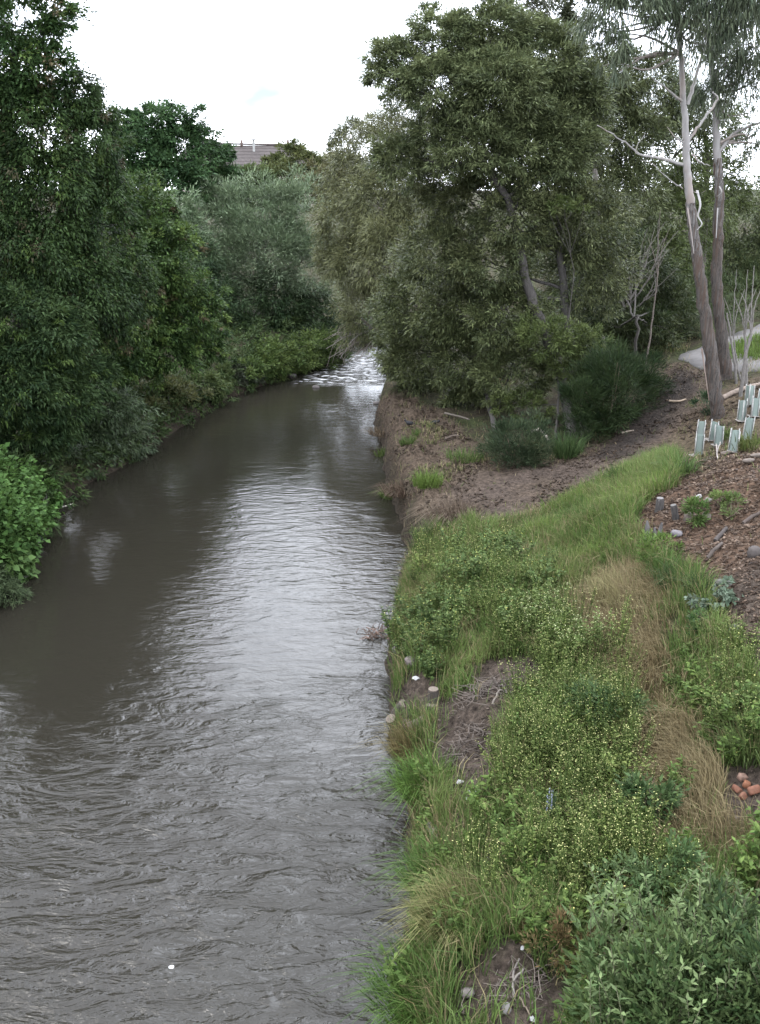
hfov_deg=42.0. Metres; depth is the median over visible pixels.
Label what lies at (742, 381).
sapling
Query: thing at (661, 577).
rush tussock
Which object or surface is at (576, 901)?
mustard weed
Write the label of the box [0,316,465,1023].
water
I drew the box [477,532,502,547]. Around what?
leafy weed
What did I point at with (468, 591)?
leafy weed
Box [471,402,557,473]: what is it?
needle shrub
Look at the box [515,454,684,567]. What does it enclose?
lush grass
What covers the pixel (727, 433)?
grass tussock
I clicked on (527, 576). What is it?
leafy weed
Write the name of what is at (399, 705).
tree stump
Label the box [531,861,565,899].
mustard weed
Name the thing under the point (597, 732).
weed
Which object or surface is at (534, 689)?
weed
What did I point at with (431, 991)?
weed
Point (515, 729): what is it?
mustard weed
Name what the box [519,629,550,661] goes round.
mustard weed
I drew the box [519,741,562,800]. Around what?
mustard weed
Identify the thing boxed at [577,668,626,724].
mustard weed
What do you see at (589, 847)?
mustard weed
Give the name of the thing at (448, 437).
fallen branch
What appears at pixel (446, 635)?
leafy weed
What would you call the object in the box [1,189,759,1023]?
ground
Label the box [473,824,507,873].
mustard weed
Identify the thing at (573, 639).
mustard weed
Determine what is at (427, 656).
leafy weed
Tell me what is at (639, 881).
weed
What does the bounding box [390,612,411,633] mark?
mustard weed
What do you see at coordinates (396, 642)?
leafy weed
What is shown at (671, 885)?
weed
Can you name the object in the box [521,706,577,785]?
mustard weed
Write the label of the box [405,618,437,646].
mustard weed
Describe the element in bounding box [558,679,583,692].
weed
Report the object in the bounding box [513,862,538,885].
mustard weed
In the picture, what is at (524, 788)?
weed
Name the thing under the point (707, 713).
weed
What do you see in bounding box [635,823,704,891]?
mustard weed
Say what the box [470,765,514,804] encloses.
mustard weed
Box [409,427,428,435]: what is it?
grass tussock
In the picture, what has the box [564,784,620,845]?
mustard weed
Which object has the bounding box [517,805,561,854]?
mustard weed
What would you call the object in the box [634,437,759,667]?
mulch
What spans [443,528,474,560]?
mustard weed
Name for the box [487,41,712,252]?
background tree
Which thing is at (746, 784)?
broken brick
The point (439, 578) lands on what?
mustard weed
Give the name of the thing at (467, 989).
rock
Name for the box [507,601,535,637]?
mustard weed
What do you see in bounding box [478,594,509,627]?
mustard weed
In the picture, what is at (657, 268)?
sapling
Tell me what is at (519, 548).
leafy weed
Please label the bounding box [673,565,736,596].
rush tussock
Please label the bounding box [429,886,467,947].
weed
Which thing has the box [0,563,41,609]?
waterside bush
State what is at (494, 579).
mustard weed
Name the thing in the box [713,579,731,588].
rock
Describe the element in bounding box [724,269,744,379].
sapling
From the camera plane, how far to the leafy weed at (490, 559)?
15.16 m
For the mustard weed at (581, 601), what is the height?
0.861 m
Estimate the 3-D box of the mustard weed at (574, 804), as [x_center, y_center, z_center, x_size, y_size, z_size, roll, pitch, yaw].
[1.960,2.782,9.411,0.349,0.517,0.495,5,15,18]
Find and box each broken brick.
[731,784,742,793]
[736,773,748,781]
[738,792,747,799]
[742,780,750,788]
[747,784,759,795]
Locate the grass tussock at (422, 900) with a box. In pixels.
[369,854,514,986]
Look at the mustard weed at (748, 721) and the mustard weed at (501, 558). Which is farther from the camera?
the mustard weed at (501, 558)
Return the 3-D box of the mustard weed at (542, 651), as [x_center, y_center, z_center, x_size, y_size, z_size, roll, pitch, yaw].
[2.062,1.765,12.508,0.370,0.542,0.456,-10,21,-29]
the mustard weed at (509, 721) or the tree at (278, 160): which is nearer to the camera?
the mustard weed at (509, 721)
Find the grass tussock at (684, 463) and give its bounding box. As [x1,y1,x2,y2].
[652,443,710,477]
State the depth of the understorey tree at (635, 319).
30.09 m
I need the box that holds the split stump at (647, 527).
[644,521,662,542]
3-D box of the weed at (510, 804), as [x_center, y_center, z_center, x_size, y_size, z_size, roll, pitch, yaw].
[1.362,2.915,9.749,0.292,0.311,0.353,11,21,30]
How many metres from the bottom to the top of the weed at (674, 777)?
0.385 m
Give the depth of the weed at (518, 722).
10.99 m
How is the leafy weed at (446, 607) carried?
on the ground at (519, 481)
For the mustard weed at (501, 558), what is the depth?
15.23 m
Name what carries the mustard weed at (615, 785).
on the ground at (519, 481)
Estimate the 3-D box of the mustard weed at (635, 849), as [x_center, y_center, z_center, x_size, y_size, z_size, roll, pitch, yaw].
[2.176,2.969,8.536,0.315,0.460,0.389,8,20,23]
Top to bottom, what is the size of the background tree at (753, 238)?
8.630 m
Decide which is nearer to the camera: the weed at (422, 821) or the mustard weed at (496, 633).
the weed at (422, 821)
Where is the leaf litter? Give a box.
[375,361,759,516]
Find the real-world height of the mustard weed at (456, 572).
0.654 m
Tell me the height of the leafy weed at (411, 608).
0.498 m
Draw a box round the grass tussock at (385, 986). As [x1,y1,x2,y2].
[303,925,475,1023]
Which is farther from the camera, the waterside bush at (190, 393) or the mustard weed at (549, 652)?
the waterside bush at (190, 393)
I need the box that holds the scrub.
[510,239,759,382]
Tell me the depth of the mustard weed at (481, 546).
15.76 m
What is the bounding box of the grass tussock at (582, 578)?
[512,545,613,589]
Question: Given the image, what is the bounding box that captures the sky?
[0,0,759,190]
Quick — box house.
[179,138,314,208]
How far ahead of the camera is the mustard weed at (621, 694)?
10.94 m
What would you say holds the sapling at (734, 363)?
on the ground at (519, 481)
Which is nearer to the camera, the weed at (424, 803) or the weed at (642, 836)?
the weed at (642, 836)
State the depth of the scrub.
34.09 m
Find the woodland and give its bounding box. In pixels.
[4,142,759,306]
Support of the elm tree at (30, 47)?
on the ground at (519, 481)
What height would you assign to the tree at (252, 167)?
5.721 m
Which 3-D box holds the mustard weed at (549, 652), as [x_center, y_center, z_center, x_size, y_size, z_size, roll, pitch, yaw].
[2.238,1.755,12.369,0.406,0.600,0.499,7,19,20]
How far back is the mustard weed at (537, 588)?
13.79 m
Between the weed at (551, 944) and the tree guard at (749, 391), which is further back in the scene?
the tree guard at (749, 391)
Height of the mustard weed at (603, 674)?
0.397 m
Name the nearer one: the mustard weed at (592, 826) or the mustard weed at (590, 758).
the mustard weed at (592, 826)
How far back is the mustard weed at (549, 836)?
9.02 m
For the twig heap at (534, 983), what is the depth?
7.91 m
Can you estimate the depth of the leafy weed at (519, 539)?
15.97 m
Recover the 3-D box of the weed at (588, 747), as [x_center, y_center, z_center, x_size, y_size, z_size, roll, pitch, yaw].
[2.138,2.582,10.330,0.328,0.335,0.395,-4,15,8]
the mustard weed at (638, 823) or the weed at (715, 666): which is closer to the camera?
the mustard weed at (638, 823)
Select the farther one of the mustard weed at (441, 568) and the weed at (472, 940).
the mustard weed at (441, 568)
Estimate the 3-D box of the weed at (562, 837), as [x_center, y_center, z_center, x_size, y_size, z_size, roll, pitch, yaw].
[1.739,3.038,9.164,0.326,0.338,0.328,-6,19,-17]
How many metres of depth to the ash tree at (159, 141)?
43.14 m
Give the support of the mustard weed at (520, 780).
on the ground at (519, 481)
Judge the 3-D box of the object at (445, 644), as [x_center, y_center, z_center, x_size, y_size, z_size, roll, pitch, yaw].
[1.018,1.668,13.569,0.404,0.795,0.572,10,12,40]
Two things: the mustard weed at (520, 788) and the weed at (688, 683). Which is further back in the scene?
the weed at (688, 683)
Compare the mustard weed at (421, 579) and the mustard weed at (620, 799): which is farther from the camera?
the mustard weed at (421, 579)
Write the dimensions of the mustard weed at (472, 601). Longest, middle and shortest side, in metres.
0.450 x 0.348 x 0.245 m
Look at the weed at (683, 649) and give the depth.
11.48 m
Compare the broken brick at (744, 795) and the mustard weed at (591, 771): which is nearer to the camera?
the broken brick at (744, 795)
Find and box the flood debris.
[356,622,389,640]
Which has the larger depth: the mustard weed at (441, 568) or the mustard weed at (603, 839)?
the mustard weed at (441, 568)
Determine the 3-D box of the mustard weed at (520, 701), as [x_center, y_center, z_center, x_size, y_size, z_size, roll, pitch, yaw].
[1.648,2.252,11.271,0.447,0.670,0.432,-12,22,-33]
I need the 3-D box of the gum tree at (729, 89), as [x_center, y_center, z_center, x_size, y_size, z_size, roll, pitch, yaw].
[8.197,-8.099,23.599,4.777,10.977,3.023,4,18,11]
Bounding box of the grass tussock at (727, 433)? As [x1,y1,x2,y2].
[714,424,743,439]
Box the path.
[678,324,759,371]
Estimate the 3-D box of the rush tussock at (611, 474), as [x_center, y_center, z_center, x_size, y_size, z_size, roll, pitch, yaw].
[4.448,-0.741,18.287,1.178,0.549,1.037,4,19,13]
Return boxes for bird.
[404,419,415,425]
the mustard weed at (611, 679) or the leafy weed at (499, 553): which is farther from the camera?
the leafy weed at (499, 553)
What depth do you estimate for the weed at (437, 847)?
9.83 m
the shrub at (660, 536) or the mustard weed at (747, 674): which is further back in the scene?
the shrub at (660, 536)
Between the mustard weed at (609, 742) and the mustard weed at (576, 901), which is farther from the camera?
the mustard weed at (609, 742)
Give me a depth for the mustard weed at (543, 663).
12.15 m
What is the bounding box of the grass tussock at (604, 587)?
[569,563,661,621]
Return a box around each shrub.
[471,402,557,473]
[547,852,758,1023]
[553,334,677,443]
[603,229,638,345]
[617,219,677,336]
[630,528,684,566]
[667,864,759,1023]
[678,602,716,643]
[680,495,712,528]
[689,390,710,416]
[706,489,734,508]
[718,491,747,519]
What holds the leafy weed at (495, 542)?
on the ground at (519, 481)
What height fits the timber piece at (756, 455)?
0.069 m
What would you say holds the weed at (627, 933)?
on the ground at (519, 481)
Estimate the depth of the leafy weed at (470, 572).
14.89 m
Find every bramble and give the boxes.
[0,442,65,564]
[0,509,41,590]
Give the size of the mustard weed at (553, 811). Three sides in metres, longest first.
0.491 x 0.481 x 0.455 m
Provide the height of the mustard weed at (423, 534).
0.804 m
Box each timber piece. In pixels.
[721,451,731,454]
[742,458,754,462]
[750,453,759,457]
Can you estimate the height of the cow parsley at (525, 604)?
0.665 m
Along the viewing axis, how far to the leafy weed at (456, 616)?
14.01 m
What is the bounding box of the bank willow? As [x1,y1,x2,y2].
[54,383,164,480]
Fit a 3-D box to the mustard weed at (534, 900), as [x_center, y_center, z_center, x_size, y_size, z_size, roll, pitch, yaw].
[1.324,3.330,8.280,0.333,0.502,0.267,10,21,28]
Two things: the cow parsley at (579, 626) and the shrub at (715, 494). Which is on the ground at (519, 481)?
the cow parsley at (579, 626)
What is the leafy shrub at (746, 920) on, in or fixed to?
on the ground at (519, 481)
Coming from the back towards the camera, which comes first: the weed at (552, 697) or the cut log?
the cut log
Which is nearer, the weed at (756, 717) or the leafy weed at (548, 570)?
the weed at (756, 717)
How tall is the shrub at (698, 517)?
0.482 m
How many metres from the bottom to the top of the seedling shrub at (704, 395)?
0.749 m
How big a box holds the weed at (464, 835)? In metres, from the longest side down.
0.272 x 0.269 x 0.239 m
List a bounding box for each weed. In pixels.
[378,942,428,1004]
[379,602,408,641]
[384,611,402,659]
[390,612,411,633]
[391,631,409,654]
[392,591,408,614]
[394,604,431,648]
[398,594,423,624]
[398,614,421,645]
[400,639,412,656]
[401,593,422,608]
[403,618,421,648]
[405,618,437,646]
[406,894,432,940]
[407,522,440,553]
[409,564,426,584]
[409,867,442,907]
[410,541,444,578]
[411,534,445,564]
[412,755,445,788]
[413,627,437,657]
[413,805,440,831]
[414,568,426,591]
[415,592,452,631]
[416,620,447,650]
[416,829,437,850]
[417,644,436,669]
[417,646,445,681]
[420,790,439,809]
[420,976,454,1009]
[423,579,450,612]
[424,578,454,610]
[424,836,458,867]
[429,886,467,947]
[431,566,450,592]
[431,583,454,613]
[432,610,461,655]
[432,847,466,875]
[433,590,464,633]
[434,544,469,573]
[434,550,464,580]
[435,524,454,550]
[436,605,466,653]
[438,521,467,553]
[438,579,458,594]
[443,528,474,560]
[444,577,479,612]
[444,597,474,635]
[445,576,469,604]
[446,554,477,588]
[446,583,485,615]
[447,803,499,872]
[448,821,507,888]
[449,544,469,562]
[450,843,478,876]
[454,555,485,589]
[456,608,476,627]
[456,921,495,952]
[457,843,488,866]
[460,825,483,850]
[462,548,486,578]
[463,551,486,567]
[463,569,491,597]
[466,557,501,580]
[466,589,479,615]
[466,770,509,825]
[467,544,485,561]
[468,536,493,557]
[468,554,500,579]
[470,531,497,550]
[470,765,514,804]
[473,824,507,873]
[474,516,491,542]
[474,577,510,621]
[475,716,523,767]
[475,852,500,877]
[477,520,500,544]
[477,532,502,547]
[478,588,492,606]
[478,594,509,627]
[479,550,508,593]
[481,529,511,556]
[481,626,503,654]
[481,847,513,895]
[482,544,519,577]
[482,557,510,576]
[485,577,523,616]
[485,578,504,594]
[485,743,537,795]
[488,545,514,561]
[488,726,522,773]
[489,712,537,756]
[489,807,518,840]
[492,517,519,551]
[492,592,516,609]
[492,608,523,641]
[493,547,511,592]
[496,590,537,633]
[496,734,528,784]
[497,652,538,709]
[498,811,543,865]
[500,570,526,596]
[500,598,535,656]
[502,526,527,550]
[503,694,538,745]
[503,786,533,821]
[503,828,535,867]
[504,532,537,561]
[504,588,530,609]
[506,652,552,694]
[506,678,553,720]
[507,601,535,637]
[507,890,552,951]
[508,711,536,743]
[508,776,532,798]
[508,782,543,802]
[508,798,549,870]
[510,852,558,900]
[511,551,545,583]
[511,659,557,699]
[512,782,541,805]
[513,563,540,589]
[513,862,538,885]
[515,698,553,725]
[515,902,600,977]
[517,763,532,788]
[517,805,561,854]
[517,875,558,920]
[518,679,557,704]
[518,716,570,771]
[518,791,549,825]
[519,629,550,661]
[519,706,545,766]
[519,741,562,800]
[520,555,545,586]
[521,592,561,637]
[521,694,578,733]
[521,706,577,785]
[524,789,572,828]
[525,688,560,745]
[526,718,562,764]
[527,551,565,596]
[527,589,550,613]
[527,815,551,861]
[528,630,565,668]
[529,616,550,645]
[529,687,565,713]
[530,816,567,856]
[531,570,547,604]
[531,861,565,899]
[532,690,581,747]
[535,631,580,680]
[535,743,601,823]
[536,656,587,712]
[536,723,569,749]
[536,801,586,846]
[537,545,559,568]
[537,859,562,883]
[538,693,566,715]
[539,800,599,861]
[540,686,567,707]
[542,592,584,642]
[542,628,577,667]
[542,903,586,962]
[543,827,605,900]
[544,602,575,654]
[545,716,593,770]
[545,749,590,805]
[550,606,575,644]
[550,746,584,784]
[550,766,569,787]
[550,804,607,891]
[551,648,587,682]
[552,584,596,627]
[552,972,614,1023]
[555,817,571,858]
[555,881,595,925]
[556,694,612,742]
[557,726,599,764]
[557,821,612,893]
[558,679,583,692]
[559,667,662,737]
[559,715,582,745]
[559,946,605,989]
[561,729,600,795]
[561,903,613,950]
[563,621,586,663]
[564,644,598,695]
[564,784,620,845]
[566,866,617,929]
[567,704,593,728]
[568,646,602,674]
[570,706,611,756]
[570,743,600,770]
[572,771,600,819]
[573,666,615,699]
[573,823,610,871]
[575,778,623,828]
[575,793,605,815]
[575,805,623,883]
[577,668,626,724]
[577,677,632,746]
[578,798,610,846]
[579,612,620,664]
[581,716,636,783]
[581,815,628,864]
[582,656,609,677]
[583,828,710,929]
[584,835,618,857]
[585,748,627,802]
[585,875,648,943]
[586,881,619,912]
[590,655,610,679]
[590,787,646,872]
[591,668,616,688]
[591,788,628,821]
[592,678,642,715]
[592,724,610,741]
[593,725,656,794]
[594,671,625,690]
[594,711,622,748]
[594,842,634,884]
[597,771,649,828]
[603,771,633,800]
[604,657,636,696]
[606,710,655,772]
[606,785,678,860]
[607,702,659,768]
[607,782,668,848]
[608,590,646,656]
[608,633,647,675]
[608,791,655,831]
[609,665,648,735]
[609,815,663,883]
[611,690,646,721]
[611,707,655,754]
[613,769,690,826]
[613,826,653,881]
[614,655,646,691]
[617,827,650,853]
[619,915,670,974]
[621,764,659,805]
[629,862,661,887]
[633,750,677,793]
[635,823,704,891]
[639,833,681,873]
[652,823,701,871]
[657,876,683,905]
[661,668,688,693]
[666,754,698,795]
[668,876,717,917]
[675,673,713,712]
[679,641,698,665]
[682,654,713,685]
[685,862,715,884]
[686,681,728,713]
[692,709,722,746]
[695,615,733,654]
[700,646,722,662]
[701,669,759,734]
[703,695,725,726]
[705,655,743,690]
[710,654,751,686]
[713,606,759,659]
[714,689,753,732]
[715,632,755,678]
[716,680,744,701]
[717,726,747,765]
[729,830,759,892]
[732,633,759,691]
[734,672,759,712]
[738,696,759,750]
[738,698,759,740]
[745,800,759,851]
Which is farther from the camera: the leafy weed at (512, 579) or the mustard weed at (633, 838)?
the leafy weed at (512, 579)
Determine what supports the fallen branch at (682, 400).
on the ground at (519, 481)
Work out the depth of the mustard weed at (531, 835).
8.88 m
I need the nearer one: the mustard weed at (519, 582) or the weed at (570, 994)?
the weed at (570, 994)
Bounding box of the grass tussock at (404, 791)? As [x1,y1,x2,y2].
[338,741,461,836]
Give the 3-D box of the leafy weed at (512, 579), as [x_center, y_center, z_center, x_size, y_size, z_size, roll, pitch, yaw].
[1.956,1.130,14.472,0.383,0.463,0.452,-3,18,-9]
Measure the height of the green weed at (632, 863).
0.715 m
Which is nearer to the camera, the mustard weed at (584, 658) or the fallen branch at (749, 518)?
the mustard weed at (584, 658)
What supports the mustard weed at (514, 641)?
on the ground at (519, 481)
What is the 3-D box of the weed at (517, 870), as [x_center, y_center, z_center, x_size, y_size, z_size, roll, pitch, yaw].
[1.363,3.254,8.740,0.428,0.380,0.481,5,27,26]
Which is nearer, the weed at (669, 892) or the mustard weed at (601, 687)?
the weed at (669, 892)
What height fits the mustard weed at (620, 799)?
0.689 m
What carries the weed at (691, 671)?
on the ground at (519, 481)
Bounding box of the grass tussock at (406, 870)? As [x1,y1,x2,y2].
[354,825,469,928]
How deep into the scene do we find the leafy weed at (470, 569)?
15.03 m
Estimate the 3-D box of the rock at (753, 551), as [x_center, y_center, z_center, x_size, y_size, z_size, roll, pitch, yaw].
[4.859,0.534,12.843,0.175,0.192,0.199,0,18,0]
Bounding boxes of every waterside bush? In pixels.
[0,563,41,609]
[134,371,214,419]
[186,360,235,404]
[226,357,265,387]
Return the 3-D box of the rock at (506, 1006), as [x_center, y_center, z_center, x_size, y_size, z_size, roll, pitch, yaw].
[0.975,3.821,7.614,0.080,0.060,0.104,3,18,9]
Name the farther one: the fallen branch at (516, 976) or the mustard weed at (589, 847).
the mustard weed at (589, 847)
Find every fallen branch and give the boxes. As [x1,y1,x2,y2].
[444,412,469,419]
[444,434,458,439]
[492,684,506,704]
[512,958,523,997]
[519,996,529,1014]
[669,399,685,402]
[707,542,722,558]
[713,526,727,541]
[716,442,720,458]
[722,382,759,398]
[742,511,759,524]
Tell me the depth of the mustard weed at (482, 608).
14.13 m
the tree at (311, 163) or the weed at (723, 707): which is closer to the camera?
the weed at (723, 707)
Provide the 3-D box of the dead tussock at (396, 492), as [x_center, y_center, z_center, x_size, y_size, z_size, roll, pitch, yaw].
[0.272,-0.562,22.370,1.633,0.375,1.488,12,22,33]
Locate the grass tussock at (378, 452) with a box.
[374,447,385,456]
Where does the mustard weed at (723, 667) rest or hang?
on the ground at (519, 481)
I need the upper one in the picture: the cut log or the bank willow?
the bank willow
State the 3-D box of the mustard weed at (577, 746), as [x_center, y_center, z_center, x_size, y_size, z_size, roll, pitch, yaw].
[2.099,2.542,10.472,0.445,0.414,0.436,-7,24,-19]
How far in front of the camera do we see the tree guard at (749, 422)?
20.52 m
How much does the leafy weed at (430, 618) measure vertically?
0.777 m
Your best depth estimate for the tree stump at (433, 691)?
12.91 m
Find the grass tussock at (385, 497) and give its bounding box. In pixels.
[367,485,393,499]
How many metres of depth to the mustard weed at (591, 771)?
9.76 m
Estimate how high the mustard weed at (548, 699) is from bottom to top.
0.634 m
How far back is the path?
27.89 m
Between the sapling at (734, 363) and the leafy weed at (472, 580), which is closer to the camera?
the leafy weed at (472, 580)
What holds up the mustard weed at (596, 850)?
on the ground at (519, 481)
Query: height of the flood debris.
0.375 m
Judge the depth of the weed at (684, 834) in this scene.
8.59 m
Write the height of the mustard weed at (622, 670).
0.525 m
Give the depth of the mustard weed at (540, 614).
13.23 m
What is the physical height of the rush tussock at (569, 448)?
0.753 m
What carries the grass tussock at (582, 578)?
on the ground at (519, 481)
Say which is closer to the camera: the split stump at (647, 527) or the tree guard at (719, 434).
the split stump at (647, 527)
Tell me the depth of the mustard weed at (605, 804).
9.21 m
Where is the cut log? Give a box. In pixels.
[407,715,424,727]
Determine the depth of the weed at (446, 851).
9.64 m
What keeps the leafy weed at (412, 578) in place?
on the ground at (519, 481)
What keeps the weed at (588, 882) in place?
on the ground at (519, 481)
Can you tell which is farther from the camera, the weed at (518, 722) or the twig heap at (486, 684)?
the twig heap at (486, 684)
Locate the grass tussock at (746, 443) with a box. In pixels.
[724,425,759,451]
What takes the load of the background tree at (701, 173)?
on the ground at (519, 481)
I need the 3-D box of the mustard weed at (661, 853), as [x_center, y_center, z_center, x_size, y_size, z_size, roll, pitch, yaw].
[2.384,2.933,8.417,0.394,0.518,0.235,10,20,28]
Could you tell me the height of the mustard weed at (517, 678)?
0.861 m
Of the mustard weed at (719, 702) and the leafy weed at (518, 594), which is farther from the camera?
the leafy weed at (518, 594)
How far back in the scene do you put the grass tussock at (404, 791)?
11.40 m
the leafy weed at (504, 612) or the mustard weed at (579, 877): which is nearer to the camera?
the mustard weed at (579, 877)
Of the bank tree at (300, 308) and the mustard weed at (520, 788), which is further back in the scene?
the bank tree at (300, 308)
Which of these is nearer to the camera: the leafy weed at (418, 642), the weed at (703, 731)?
the weed at (703, 731)
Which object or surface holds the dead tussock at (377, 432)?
on the ground at (519, 481)
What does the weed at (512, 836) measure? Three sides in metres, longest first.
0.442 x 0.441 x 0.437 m
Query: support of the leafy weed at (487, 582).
on the ground at (519, 481)
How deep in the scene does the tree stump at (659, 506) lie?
15.28 m
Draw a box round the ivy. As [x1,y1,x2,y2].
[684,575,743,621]
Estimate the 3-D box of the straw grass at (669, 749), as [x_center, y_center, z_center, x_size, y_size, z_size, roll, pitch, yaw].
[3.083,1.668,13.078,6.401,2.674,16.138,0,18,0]
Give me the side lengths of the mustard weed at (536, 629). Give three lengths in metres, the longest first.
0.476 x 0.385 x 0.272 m
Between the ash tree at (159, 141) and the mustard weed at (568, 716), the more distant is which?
the ash tree at (159, 141)
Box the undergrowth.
[0,292,375,592]
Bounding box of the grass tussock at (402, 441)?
[398,433,416,445]
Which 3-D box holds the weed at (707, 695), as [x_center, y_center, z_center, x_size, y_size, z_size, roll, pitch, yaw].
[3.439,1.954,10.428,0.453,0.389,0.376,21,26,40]
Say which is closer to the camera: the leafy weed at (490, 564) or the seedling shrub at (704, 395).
the leafy weed at (490, 564)
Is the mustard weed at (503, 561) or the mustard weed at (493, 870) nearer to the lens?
the mustard weed at (493, 870)
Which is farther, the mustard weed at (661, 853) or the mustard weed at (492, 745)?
the mustard weed at (492, 745)
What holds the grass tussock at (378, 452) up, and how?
on the ground at (519, 481)
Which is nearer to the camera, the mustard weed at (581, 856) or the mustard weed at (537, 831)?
the mustard weed at (581, 856)
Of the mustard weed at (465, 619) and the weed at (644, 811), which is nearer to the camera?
the weed at (644, 811)
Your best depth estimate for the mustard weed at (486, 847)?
9.03 m
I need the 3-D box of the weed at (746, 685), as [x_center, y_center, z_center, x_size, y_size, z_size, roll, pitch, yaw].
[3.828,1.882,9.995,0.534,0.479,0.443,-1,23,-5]
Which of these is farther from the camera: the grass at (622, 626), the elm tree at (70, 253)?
the elm tree at (70, 253)
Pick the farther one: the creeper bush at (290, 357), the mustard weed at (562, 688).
the creeper bush at (290, 357)
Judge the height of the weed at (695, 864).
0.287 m
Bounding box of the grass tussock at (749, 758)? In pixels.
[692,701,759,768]
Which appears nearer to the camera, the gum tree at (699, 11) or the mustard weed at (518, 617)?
the mustard weed at (518, 617)
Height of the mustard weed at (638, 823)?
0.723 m
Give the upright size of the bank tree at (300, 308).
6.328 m
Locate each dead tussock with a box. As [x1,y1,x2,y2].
[358,426,384,437]
[362,477,407,498]
[394,493,477,533]
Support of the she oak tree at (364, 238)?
on the ground at (519, 481)
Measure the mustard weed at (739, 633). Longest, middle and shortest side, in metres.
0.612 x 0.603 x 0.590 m
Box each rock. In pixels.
[404,656,415,666]
[460,987,474,997]
[502,1002,511,1014]
[670,530,682,536]
[683,512,695,520]
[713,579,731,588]
[747,545,759,558]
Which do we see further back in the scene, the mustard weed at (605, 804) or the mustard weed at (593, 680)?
the mustard weed at (593, 680)
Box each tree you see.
[0,0,98,145]
[0,61,169,407]
[0,275,129,462]
[77,96,244,238]
[89,163,233,397]
[154,180,235,285]
[169,228,344,359]
[195,161,340,315]
[197,159,283,226]
[255,136,334,216]
[282,148,368,227]
[305,87,468,357]
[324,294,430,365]
[355,0,624,440]
[359,250,565,435]
[384,11,653,438]
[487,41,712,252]
[488,192,617,441]
[501,0,606,249]
[554,218,713,367]
[555,221,711,352]
[565,0,759,418]
[618,88,759,281]
[666,0,759,380]
[682,177,759,292]
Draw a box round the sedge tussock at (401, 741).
[346,711,432,768]
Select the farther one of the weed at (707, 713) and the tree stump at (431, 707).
the tree stump at (431, 707)
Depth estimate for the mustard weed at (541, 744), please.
10.47 m
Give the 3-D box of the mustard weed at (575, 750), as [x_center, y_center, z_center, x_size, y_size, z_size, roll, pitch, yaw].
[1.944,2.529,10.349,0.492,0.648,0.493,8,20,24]
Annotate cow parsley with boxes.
[510,589,538,631]
[521,592,550,641]
[532,581,570,628]
[536,609,575,651]
[548,596,576,630]
[554,622,589,661]
[573,600,605,652]
[588,607,617,651]
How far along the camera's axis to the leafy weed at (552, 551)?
14.88 m
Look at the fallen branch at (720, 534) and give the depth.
13.84 m
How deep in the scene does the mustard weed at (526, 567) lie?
14.54 m
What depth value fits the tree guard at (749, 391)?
22.59 m
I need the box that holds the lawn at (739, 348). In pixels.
[729,332,759,359]
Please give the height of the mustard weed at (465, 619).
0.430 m
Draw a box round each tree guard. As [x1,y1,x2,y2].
[689,432,704,455]
[695,419,705,440]
[705,419,718,441]
[711,423,724,446]
[727,428,740,452]
[735,398,747,422]
[740,416,754,439]
[744,384,754,406]
[747,396,759,417]
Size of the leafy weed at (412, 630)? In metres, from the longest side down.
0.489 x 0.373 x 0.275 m
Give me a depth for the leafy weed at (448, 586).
15.15 m
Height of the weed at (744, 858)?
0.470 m
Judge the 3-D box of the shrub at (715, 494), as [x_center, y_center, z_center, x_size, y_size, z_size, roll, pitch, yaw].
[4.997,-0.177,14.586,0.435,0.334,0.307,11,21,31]
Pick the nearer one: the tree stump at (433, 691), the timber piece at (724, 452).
the tree stump at (433, 691)
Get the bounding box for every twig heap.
[428,700,492,780]
[437,951,570,1023]
[446,671,520,715]
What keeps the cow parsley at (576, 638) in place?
on the ground at (519, 481)
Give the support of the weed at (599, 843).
on the ground at (519, 481)
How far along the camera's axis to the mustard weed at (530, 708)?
11.00 m
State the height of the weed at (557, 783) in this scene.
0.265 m
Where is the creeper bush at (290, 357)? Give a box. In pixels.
[233,325,351,387]
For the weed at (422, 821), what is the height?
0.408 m
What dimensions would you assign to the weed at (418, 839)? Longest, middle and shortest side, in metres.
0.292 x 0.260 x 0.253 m
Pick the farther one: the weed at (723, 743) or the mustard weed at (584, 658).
the mustard weed at (584, 658)
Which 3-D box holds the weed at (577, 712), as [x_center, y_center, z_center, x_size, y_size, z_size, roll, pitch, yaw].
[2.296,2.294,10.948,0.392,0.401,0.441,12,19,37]
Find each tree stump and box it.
[386,714,396,728]
[391,699,404,718]
[427,686,438,704]
[427,703,437,712]
[654,497,663,512]
[670,504,678,519]
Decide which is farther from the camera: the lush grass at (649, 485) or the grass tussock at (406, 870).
the lush grass at (649, 485)
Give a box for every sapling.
[320,110,377,275]
[645,210,668,370]
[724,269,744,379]
[726,313,737,383]
[735,269,755,385]
[738,272,759,396]
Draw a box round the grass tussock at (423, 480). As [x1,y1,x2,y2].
[398,465,445,489]
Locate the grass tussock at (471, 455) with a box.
[443,444,484,463]
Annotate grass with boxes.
[375,320,759,866]
[375,441,759,1023]
[379,453,759,1023]
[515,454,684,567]
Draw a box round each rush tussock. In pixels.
[544,425,601,459]
[599,460,633,480]
[643,554,692,592]
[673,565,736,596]
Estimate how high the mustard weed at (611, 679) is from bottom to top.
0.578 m
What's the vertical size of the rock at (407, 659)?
0.134 m
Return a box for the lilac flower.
[546,788,556,822]
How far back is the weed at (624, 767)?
9.59 m

